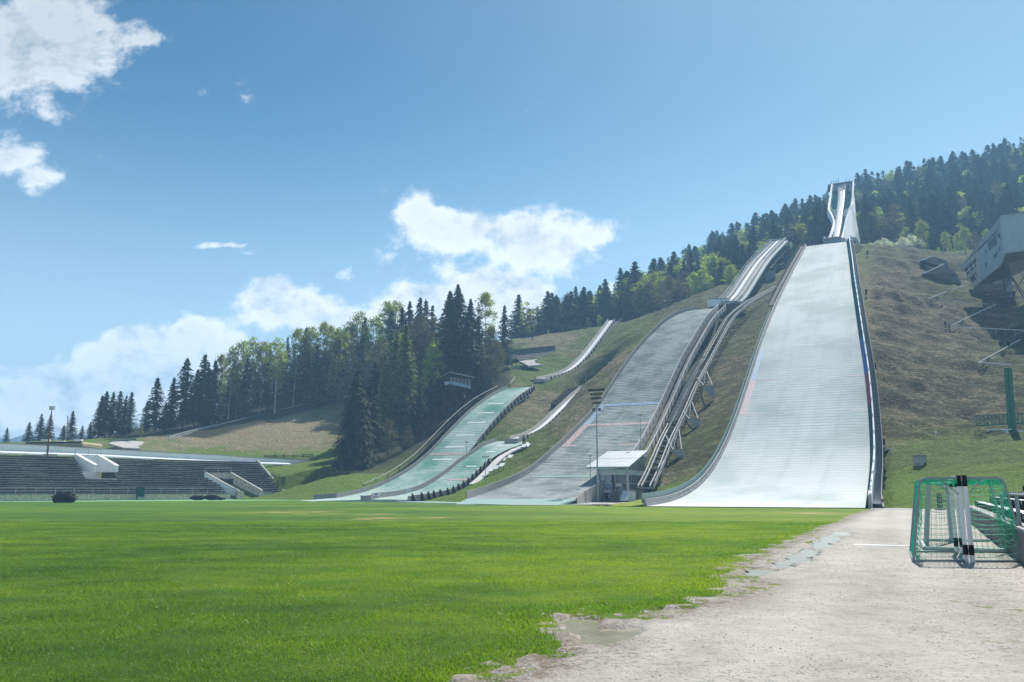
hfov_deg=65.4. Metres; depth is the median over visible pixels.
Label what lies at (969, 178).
spruce tree
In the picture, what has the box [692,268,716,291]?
leafy tree
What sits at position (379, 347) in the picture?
bare broadleaf tree
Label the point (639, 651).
path
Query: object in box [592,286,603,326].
spruce tree
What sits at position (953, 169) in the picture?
spruce tree
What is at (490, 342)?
bare broadleaf tree
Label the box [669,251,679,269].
spruce tree
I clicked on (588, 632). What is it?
puddle
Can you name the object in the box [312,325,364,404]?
leafy tree
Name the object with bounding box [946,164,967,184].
spruce tree
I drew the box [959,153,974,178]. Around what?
spruce tree
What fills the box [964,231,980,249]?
bare broadleaf tree
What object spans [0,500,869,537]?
field
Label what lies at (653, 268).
spruce tree
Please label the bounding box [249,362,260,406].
birch tree
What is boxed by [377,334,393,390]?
spruce tree
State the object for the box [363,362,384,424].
spruce tree
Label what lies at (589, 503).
forecourt
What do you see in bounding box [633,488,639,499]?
metal locker
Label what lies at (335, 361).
spruce tree
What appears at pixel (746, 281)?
ski jump inrun
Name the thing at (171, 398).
spruce tree
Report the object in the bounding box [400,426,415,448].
bare broadleaf tree
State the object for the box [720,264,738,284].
leafy tree
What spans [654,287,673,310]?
bare broadleaf tree
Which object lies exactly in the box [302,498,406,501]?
outrun
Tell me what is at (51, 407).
stand floodlight
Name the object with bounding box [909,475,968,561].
football goal
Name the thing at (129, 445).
service road
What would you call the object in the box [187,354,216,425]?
spruce tree
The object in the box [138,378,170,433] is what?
spruce tree
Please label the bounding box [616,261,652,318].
spruce tree
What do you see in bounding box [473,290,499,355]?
birch tree
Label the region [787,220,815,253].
bare broadleaf tree
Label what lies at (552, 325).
power lines
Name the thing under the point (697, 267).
spruce tree
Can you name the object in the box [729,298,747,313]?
steel staircase
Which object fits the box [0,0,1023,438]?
sky
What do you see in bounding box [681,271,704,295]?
leafy tree
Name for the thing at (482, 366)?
bare broadleaf tree
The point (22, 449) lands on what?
stand rear wall
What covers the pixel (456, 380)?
judges tower
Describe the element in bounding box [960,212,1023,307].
judges building
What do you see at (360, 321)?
birch tree
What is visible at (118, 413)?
spruce tree
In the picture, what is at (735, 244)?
spruce tree
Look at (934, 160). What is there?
spruce tree
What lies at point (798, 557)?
puddle
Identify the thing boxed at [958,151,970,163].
spruce tree
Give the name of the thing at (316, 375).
spruce tree
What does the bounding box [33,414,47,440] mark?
spruce tree
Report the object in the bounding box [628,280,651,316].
leafy tree
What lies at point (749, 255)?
spruce tree
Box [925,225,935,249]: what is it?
spruce tree
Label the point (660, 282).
leafy tree
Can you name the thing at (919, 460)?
concrete box
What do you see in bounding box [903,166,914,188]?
spruce tree
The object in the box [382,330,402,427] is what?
larch tree
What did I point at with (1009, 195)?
spruce tree
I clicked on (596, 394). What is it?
floodlight mast
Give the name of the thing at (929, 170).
spruce tree
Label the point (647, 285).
bare broadleaf tree
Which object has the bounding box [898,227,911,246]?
leafy tree
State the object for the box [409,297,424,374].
spruce tree
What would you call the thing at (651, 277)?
leafy tree
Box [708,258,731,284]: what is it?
leafy tree
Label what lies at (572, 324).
spruce tree
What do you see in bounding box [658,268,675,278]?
leafy tree
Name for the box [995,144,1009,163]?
spruce tree
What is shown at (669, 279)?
bare broadleaf tree
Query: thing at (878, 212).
leafy tree
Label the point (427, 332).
bare broadleaf tree
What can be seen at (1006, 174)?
spruce tree
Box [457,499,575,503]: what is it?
medium outrun
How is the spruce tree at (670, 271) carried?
on the hillside
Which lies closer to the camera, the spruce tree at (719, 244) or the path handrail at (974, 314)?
the path handrail at (974, 314)
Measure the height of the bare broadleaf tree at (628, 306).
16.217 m
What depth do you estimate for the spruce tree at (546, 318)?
323.35 m
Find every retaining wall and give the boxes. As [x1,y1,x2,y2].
[919,256,947,267]
[921,264,960,285]
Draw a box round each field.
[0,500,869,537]
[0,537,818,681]
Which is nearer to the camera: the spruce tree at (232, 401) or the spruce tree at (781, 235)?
the spruce tree at (232, 401)
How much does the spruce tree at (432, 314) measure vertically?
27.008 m
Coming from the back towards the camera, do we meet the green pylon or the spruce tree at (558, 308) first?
the spruce tree at (558, 308)
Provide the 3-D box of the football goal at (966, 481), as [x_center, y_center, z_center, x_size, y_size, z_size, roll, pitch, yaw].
[12.393,4.649,20.856,1.359,2.196,3.835,-5,-12,25]
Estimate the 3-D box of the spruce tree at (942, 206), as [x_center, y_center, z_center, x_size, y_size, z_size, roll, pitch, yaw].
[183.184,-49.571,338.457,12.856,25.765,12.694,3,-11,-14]
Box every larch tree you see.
[277,337,295,406]
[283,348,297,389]
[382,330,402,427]
[387,325,424,436]
[416,341,431,394]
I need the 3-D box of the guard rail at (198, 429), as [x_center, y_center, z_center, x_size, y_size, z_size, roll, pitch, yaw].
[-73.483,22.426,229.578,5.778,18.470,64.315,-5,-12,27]
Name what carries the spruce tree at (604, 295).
on the hillside
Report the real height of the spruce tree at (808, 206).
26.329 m
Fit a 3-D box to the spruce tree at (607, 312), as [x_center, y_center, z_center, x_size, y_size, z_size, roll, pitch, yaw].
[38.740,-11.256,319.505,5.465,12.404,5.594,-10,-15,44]
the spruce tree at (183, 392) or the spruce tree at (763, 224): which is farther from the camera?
the spruce tree at (763, 224)
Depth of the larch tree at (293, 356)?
270.06 m
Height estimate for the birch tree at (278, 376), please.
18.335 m
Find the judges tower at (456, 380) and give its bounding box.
[442,371,476,419]
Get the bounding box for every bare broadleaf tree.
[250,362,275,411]
[361,336,393,405]
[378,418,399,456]
[399,314,435,393]
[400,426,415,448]
[413,317,439,372]
[471,345,498,390]
[484,329,500,373]
[486,369,494,387]
[487,339,507,378]
[619,284,643,319]
[636,280,660,314]
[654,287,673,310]
[658,276,680,304]
[668,271,694,303]
[669,279,686,301]
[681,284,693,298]
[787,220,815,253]
[858,211,891,243]
[882,203,913,242]
[914,239,922,248]
[957,198,976,213]
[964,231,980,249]
[990,181,1003,199]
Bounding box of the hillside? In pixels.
[0,244,1023,508]
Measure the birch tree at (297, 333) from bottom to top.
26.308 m
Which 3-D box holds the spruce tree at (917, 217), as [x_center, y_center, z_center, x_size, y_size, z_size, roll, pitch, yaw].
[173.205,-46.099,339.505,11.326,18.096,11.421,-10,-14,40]
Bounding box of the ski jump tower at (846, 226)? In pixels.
[822,179,859,243]
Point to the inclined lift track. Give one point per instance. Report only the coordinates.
(710, 390)
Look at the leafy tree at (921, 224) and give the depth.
312.51 m
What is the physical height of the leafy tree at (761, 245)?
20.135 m
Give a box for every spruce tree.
[2,427,9,441]
[21,422,34,441]
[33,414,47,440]
[42,414,54,439]
[58,425,67,439]
[62,411,78,439]
[78,426,85,438]
[84,422,94,438]
[87,395,106,437]
[91,392,118,437]
[103,392,120,436]
[106,391,128,435]
[117,396,131,435]
[118,392,140,434]
[136,403,152,432]
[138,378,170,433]
[158,404,168,430]
[159,377,184,430]
[164,358,205,428]
[184,370,206,425]
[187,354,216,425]
[197,362,221,423]
[199,360,226,425]
[220,366,239,418]
[231,358,257,416]
[252,343,282,411]
[286,327,319,403]
[290,352,306,402]
[301,345,328,406]
[327,328,340,396]
[330,370,378,470]
[349,320,373,393]
[361,385,389,459]
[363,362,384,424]
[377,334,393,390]
[379,310,396,366]
[393,306,414,373]
[402,332,419,395]
[405,299,418,362]
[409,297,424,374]
[415,299,431,364]
[421,305,437,365]
[423,290,461,398]
[427,312,475,400]
[443,284,466,390]
[444,316,487,398]
[462,298,483,378]
[468,367,484,397]
[470,315,491,381]
[495,304,516,369]
[508,294,528,339]
[534,291,559,335]
[540,292,561,333]
[549,295,566,332]
[560,291,582,331]
[561,294,576,317]
[567,313,575,330]
[569,286,598,328]
[573,286,578,301]
[588,296,595,326]
[592,279,614,322]
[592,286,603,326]
[602,299,613,322]
[612,267,623,299]
[613,270,629,320]
[615,294,628,321]
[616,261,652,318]
[648,258,658,308]
[656,258,666,273]
[663,262,677,304]
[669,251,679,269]
[677,260,688,293]
[681,245,691,263]
[681,250,695,294]
[686,246,702,264]
[691,259,706,293]
[700,231,717,253]
[703,242,714,258]
[709,273,718,288]
[713,238,722,254]
[715,261,728,284]
[718,244,737,265]
[723,223,736,240]
[724,254,737,279]
[729,228,733,238]
[729,235,746,262]
[729,249,743,281]
[734,221,739,232]
[738,243,747,269]
[742,247,753,269]
[744,229,751,241]
[746,228,759,253]
[748,212,761,229]
[756,214,766,232]
[757,228,767,242]
[758,219,766,232]
[763,219,791,272]
[765,213,770,223]
[768,210,778,222]
[774,213,779,226]
[777,212,784,226]
[779,208,793,227]
[779,229,791,269]
[780,203,788,212]
[780,212,793,229]
[783,223,795,257]
[791,198,801,214]
[797,198,804,216]
[797,216,807,237]
[800,203,805,215]
[802,213,809,226]
[803,201,811,213]
[803,202,823,243]
[805,218,821,245]
[812,195,818,202]
[815,203,831,244]
[854,173,861,196]
[855,204,861,213]
[857,199,888,242]
[859,169,873,195]
[870,195,877,207]
[876,197,884,211]
[881,198,899,238]
[883,190,903,215]
[891,169,909,193]
[900,194,908,214]
[901,196,926,245]
[903,160,914,176]
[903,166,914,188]
[905,181,913,195]
[913,213,928,246]
[915,199,937,248]
[924,163,937,187]
[925,160,942,180]
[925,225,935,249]
[929,196,960,247]
[931,157,937,168]
[931,230,942,250]
[934,156,947,179]
[941,160,952,183]
[941,204,965,247]
[944,164,965,188]
[946,151,959,170]
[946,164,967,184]
[946,184,961,203]
[946,188,963,225]
[954,174,966,198]
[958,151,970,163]
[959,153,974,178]
[960,196,987,245]
[963,172,972,189]
[965,212,980,249]
[968,149,975,169]
[971,156,989,177]
[976,209,987,240]
[981,208,996,236]
[983,145,990,163]
[986,143,997,161]
[993,196,1014,220]
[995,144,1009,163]
[999,166,1020,184]
[1001,138,1012,156]
[1003,185,1023,213]
[1008,175,1023,201]
[1010,148,1021,170]
[1011,162,1023,184]
[1011,176,1018,190]
[1019,176,1023,194]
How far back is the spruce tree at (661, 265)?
382.97 m
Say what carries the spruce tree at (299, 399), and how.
on the hillside
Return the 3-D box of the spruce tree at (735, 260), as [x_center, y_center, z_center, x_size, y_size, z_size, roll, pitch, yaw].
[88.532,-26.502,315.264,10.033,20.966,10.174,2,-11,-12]
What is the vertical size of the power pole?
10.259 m
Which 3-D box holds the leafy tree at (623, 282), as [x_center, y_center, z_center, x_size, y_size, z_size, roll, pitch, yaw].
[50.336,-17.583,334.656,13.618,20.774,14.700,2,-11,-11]
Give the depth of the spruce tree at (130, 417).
213.56 m
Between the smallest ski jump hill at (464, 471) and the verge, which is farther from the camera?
the smallest ski jump hill at (464, 471)
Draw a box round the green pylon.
[972,368,1023,432]
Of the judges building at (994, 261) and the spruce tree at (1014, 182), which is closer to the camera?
the judges building at (994, 261)
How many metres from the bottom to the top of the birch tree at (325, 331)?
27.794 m
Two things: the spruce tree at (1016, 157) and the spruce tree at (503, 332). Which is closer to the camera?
the spruce tree at (503, 332)
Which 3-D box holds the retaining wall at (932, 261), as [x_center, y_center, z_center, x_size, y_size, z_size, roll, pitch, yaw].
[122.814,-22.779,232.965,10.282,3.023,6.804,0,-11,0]
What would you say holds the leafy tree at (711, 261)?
on the hillside
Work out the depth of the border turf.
136.38 m
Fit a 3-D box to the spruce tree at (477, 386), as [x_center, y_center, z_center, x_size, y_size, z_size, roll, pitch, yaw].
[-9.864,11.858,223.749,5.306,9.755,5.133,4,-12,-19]
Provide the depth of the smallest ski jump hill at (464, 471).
144.41 m
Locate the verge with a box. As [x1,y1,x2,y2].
[599,499,643,506]
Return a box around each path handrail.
[927,298,988,305]
[950,326,1023,335]
[952,304,995,328]
[978,362,1009,367]
[979,339,1020,367]
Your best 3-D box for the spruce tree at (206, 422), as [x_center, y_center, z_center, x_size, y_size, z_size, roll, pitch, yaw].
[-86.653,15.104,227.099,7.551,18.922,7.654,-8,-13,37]
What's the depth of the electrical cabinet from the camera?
112.61 m
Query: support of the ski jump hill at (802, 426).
on the hillside
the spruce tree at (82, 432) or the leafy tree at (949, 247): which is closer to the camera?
the spruce tree at (82, 432)
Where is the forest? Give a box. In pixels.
[505,137,1023,338]
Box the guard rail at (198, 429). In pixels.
[168,399,329,440]
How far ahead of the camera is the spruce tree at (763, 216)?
422.82 m
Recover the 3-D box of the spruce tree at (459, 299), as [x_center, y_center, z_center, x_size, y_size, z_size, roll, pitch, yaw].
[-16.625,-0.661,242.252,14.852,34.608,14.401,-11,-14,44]
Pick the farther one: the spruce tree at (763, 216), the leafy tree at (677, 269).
the spruce tree at (763, 216)
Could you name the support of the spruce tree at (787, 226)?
on the hillside
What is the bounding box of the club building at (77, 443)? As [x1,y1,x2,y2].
[24,439,102,447]
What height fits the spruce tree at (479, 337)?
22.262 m
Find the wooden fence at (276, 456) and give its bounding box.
[264,454,313,457]
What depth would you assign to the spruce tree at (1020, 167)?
418.55 m
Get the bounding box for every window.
[600,475,611,489]
[987,235,997,250]
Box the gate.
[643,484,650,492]
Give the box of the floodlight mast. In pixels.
[588,388,604,500]
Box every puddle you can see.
[556,609,689,646]
[744,531,851,575]
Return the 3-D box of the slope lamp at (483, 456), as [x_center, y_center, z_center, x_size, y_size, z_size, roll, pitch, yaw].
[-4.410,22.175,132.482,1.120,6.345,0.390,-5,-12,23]
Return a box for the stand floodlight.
[46,406,54,456]
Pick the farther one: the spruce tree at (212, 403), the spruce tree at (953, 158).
the spruce tree at (953, 158)
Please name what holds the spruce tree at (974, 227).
on the hillside
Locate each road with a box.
[109,441,143,449]
[519,359,542,367]
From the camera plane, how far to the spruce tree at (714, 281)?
305.31 m
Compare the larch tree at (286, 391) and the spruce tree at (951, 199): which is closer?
the larch tree at (286, 391)
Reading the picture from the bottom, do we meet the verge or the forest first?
the verge
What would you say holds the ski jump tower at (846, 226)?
on the hillside
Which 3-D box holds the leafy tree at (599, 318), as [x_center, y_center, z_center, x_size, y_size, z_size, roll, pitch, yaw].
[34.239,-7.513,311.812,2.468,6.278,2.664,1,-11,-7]
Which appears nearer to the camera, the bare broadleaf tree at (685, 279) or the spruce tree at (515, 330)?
the bare broadleaf tree at (685, 279)
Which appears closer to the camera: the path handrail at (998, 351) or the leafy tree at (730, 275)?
the path handrail at (998, 351)
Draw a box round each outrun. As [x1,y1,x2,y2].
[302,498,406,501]
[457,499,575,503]
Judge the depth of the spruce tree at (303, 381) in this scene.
249.12 m
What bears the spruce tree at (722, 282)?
on the hillside
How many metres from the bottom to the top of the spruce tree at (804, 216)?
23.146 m
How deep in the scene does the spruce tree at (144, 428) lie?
221.25 m
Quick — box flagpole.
[65,416,69,440]
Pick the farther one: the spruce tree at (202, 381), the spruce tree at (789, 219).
the spruce tree at (789, 219)
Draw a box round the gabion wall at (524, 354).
[507,346,555,360]
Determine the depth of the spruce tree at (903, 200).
380.02 m
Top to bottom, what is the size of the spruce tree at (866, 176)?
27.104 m
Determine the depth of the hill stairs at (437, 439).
182.91 m
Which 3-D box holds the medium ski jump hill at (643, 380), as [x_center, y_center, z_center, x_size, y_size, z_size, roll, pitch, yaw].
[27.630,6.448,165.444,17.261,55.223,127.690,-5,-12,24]
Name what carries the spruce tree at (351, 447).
on the hillside
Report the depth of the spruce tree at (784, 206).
487.19 m
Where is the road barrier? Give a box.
[110,438,136,441]
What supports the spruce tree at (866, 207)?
on the hillside
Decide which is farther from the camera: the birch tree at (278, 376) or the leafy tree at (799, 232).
the leafy tree at (799, 232)
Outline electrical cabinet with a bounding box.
[627,491,635,500]
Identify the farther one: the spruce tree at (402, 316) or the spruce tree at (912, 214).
the spruce tree at (912, 214)
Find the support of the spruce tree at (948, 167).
on the hillside
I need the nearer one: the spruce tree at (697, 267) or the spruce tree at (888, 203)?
the spruce tree at (697, 267)
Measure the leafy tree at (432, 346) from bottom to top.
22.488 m
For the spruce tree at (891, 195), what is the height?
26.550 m
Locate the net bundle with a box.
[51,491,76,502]
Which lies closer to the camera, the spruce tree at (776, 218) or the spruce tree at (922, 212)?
the spruce tree at (922, 212)
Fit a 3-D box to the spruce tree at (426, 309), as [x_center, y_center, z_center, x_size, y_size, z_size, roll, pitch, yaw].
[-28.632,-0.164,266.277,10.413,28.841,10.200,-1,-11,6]
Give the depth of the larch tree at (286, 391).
247.27 m
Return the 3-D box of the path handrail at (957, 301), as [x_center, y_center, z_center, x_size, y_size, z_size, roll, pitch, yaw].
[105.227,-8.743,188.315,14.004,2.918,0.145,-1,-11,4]
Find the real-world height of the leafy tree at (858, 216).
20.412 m
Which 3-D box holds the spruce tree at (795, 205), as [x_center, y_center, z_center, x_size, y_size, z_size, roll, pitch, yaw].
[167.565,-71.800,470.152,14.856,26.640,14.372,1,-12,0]
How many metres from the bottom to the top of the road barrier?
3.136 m
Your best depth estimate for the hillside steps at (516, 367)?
245.44 m
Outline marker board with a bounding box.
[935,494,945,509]
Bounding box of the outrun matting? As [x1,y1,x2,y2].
[346,501,585,505]
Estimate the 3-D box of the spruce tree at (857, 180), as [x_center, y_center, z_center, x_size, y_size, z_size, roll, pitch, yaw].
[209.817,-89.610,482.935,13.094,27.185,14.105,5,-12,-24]
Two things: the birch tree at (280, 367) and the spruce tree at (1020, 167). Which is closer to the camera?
the birch tree at (280, 367)
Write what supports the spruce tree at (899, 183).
on the hillside
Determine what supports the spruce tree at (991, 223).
on the hillside
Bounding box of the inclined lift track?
[636,285,778,488]
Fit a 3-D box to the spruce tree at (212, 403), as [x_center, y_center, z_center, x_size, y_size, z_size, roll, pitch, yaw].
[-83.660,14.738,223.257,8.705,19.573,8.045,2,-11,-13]
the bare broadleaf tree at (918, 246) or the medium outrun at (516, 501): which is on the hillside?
the bare broadleaf tree at (918, 246)
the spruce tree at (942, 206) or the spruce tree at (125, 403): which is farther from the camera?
the spruce tree at (942, 206)
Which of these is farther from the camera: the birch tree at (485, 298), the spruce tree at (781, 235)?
the spruce tree at (781, 235)
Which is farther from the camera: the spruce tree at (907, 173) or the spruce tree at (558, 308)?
the spruce tree at (907, 173)
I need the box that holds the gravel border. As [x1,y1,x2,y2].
[870,508,912,509]
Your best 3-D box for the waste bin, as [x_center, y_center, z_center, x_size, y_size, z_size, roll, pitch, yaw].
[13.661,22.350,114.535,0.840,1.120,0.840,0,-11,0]
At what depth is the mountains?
1439.64 m
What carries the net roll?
on the border turf
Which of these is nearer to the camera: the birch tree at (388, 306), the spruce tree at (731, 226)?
the birch tree at (388, 306)
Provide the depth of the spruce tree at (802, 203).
443.83 m
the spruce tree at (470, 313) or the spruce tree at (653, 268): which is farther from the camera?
the spruce tree at (653, 268)
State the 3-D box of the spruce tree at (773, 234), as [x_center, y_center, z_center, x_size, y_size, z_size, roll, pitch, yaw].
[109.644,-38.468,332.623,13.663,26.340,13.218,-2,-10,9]
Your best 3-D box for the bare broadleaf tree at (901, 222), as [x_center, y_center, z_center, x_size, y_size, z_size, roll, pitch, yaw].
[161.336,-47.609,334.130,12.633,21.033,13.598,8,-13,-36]
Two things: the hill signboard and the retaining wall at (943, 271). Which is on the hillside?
the retaining wall at (943, 271)
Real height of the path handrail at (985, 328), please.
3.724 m
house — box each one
[586,450,647,501]
[707,294,732,307]
[784,223,801,247]
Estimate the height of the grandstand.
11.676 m
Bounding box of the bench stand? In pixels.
[970,486,1023,564]
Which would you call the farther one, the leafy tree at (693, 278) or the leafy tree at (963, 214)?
the leafy tree at (963, 214)
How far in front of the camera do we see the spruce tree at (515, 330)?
331.67 m
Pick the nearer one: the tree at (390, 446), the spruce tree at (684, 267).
the tree at (390, 446)
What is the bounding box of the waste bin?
[604,493,609,500]
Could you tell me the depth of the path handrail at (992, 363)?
147.93 m
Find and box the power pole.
[527,316,535,339]
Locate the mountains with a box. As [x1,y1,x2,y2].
[0,414,178,441]
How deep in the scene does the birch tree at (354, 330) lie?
258.04 m
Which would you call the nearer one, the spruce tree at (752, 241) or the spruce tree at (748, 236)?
the spruce tree at (752, 241)
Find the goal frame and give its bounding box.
[919,482,1005,550]
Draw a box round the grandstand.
[0,449,283,500]
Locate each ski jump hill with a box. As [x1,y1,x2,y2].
[313,385,534,498]
[371,437,528,500]
[466,305,726,503]
[642,237,883,508]
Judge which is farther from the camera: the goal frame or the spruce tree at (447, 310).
the spruce tree at (447, 310)
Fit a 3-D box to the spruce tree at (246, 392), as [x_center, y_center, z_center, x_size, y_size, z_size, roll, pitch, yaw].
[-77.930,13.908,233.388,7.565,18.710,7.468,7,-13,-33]
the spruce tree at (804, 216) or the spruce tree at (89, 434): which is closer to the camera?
the spruce tree at (89, 434)
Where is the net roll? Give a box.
[189,494,224,499]
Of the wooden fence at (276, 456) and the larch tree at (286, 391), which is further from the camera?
the larch tree at (286, 391)
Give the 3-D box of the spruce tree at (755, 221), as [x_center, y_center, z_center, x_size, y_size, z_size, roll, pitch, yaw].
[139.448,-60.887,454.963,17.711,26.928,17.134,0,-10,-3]
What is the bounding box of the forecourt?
[571,501,623,505]
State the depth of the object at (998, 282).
199.61 m
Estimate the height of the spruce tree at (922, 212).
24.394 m
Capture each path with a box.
[448,543,1023,681]
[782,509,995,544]
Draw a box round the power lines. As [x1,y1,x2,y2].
[498,321,590,331]
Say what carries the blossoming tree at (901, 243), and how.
on the hillside
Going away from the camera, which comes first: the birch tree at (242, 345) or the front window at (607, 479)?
the front window at (607, 479)
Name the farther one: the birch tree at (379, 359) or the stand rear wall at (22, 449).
the birch tree at (379, 359)
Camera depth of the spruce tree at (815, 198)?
445.57 m
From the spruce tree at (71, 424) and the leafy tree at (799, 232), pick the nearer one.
the spruce tree at (71, 424)
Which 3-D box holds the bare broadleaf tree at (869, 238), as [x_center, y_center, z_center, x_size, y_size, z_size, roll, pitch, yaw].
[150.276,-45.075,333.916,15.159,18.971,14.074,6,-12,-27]
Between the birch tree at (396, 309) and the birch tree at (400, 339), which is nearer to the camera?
the birch tree at (400, 339)
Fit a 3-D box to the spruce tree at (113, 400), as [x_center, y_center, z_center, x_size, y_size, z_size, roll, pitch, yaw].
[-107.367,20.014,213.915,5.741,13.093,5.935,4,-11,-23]
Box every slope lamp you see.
[482,455,488,484]
[588,454,591,483]
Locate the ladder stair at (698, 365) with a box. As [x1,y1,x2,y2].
[668,362,702,423]
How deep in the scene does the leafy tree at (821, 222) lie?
338.57 m
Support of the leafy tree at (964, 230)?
on the hillside
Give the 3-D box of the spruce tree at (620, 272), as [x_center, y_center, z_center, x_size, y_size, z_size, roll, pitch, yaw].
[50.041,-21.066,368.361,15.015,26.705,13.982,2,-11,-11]
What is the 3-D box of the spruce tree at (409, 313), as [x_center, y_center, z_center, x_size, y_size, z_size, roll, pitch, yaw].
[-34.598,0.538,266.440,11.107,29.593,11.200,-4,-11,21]
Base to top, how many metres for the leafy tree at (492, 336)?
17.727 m
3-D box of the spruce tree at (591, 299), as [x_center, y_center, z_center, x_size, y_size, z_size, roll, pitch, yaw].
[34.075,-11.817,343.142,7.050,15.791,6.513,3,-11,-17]
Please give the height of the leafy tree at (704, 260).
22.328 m
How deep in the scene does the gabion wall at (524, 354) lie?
265.17 m
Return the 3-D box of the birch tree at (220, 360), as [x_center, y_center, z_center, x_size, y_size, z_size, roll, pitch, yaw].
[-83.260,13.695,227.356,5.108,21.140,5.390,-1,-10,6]
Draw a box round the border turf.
[0,499,280,501]
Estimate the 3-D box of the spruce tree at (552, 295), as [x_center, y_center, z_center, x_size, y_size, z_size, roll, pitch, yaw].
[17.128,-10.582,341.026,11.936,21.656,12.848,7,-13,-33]
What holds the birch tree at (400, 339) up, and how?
on the hillside
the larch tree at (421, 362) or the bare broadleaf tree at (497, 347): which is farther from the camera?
the larch tree at (421, 362)
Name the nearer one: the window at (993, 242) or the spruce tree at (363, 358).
the window at (993, 242)
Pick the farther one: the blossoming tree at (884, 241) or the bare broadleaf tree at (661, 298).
the blossoming tree at (884, 241)
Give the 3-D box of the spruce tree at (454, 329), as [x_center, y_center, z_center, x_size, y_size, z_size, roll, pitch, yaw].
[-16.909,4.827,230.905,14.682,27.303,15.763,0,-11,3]
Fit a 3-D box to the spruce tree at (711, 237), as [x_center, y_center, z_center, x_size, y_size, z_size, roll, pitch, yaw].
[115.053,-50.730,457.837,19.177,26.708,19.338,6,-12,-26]
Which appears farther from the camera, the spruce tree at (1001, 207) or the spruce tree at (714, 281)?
the spruce tree at (1001, 207)
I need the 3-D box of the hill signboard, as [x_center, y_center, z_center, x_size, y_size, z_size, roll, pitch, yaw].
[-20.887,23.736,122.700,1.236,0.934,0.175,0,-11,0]
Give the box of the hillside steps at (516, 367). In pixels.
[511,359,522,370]
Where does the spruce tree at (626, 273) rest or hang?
on the hillside
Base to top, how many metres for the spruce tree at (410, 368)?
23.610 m
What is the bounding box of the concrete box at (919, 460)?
[912,455,926,465]
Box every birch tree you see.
[214,353,229,422]
[221,346,241,418]
[226,339,252,417]
[240,336,262,412]
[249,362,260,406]
[250,341,276,412]
[264,337,291,413]
[270,354,283,407]
[287,328,307,404]
[301,326,325,405]
[316,320,333,399]
[321,324,336,400]
[340,318,361,398]
[344,310,372,373]
[359,315,389,370]
[370,349,385,377]
[378,300,397,351]
[384,297,405,335]
[387,333,417,407]
[428,340,439,379]
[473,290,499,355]
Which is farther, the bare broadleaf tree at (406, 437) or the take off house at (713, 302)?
the take off house at (713, 302)
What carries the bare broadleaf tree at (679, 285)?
on the hillside
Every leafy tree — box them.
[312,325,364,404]
[418,338,447,407]
[483,324,498,366]
[597,314,601,325]
[618,278,642,315]
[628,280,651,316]
[632,276,654,312]
[640,270,663,311]
[647,276,670,311]
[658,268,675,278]
[673,263,681,284]
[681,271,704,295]
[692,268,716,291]
[698,253,708,278]
[699,251,728,289]
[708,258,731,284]
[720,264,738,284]
[732,240,748,254]
[754,239,777,276]
[783,223,815,263]
[816,214,834,242]
[856,212,871,241]
[871,207,884,230]
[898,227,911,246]
[913,220,930,248]
[939,232,951,249]
[947,242,951,251]
[952,233,961,250]
[955,227,972,248]
[957,207,984,243]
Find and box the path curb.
[854,544,906,545]
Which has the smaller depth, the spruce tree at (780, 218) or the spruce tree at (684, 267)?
the spruce tree at (684, 267)
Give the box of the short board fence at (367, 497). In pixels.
[361,495,370,499]
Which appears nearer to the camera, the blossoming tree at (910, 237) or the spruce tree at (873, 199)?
the blossoming tree at (910, 237)
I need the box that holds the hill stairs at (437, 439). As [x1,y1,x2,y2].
[363,386,497,485]
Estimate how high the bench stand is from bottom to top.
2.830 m
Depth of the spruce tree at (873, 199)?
383.01 m
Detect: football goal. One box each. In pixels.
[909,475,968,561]
[953,475,1019,562]
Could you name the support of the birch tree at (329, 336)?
on the hillside
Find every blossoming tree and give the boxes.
[880,237,895,245]
[892,237,913,247]
[904,235,924,248]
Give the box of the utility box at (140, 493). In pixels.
[136,487,144,498]
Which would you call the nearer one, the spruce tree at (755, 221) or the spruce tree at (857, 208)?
the spruce tree at (857, 208)
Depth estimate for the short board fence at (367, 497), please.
123.39 m
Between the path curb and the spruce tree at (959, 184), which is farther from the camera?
the spruce tree at (959, 184)
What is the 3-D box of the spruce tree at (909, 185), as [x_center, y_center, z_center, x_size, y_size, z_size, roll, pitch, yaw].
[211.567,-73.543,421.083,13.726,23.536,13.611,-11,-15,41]
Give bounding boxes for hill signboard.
[372,492,379,497]
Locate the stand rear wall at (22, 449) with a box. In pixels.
[0,443,310,464]
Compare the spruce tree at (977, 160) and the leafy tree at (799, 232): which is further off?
the spruce tree at (977, 160)

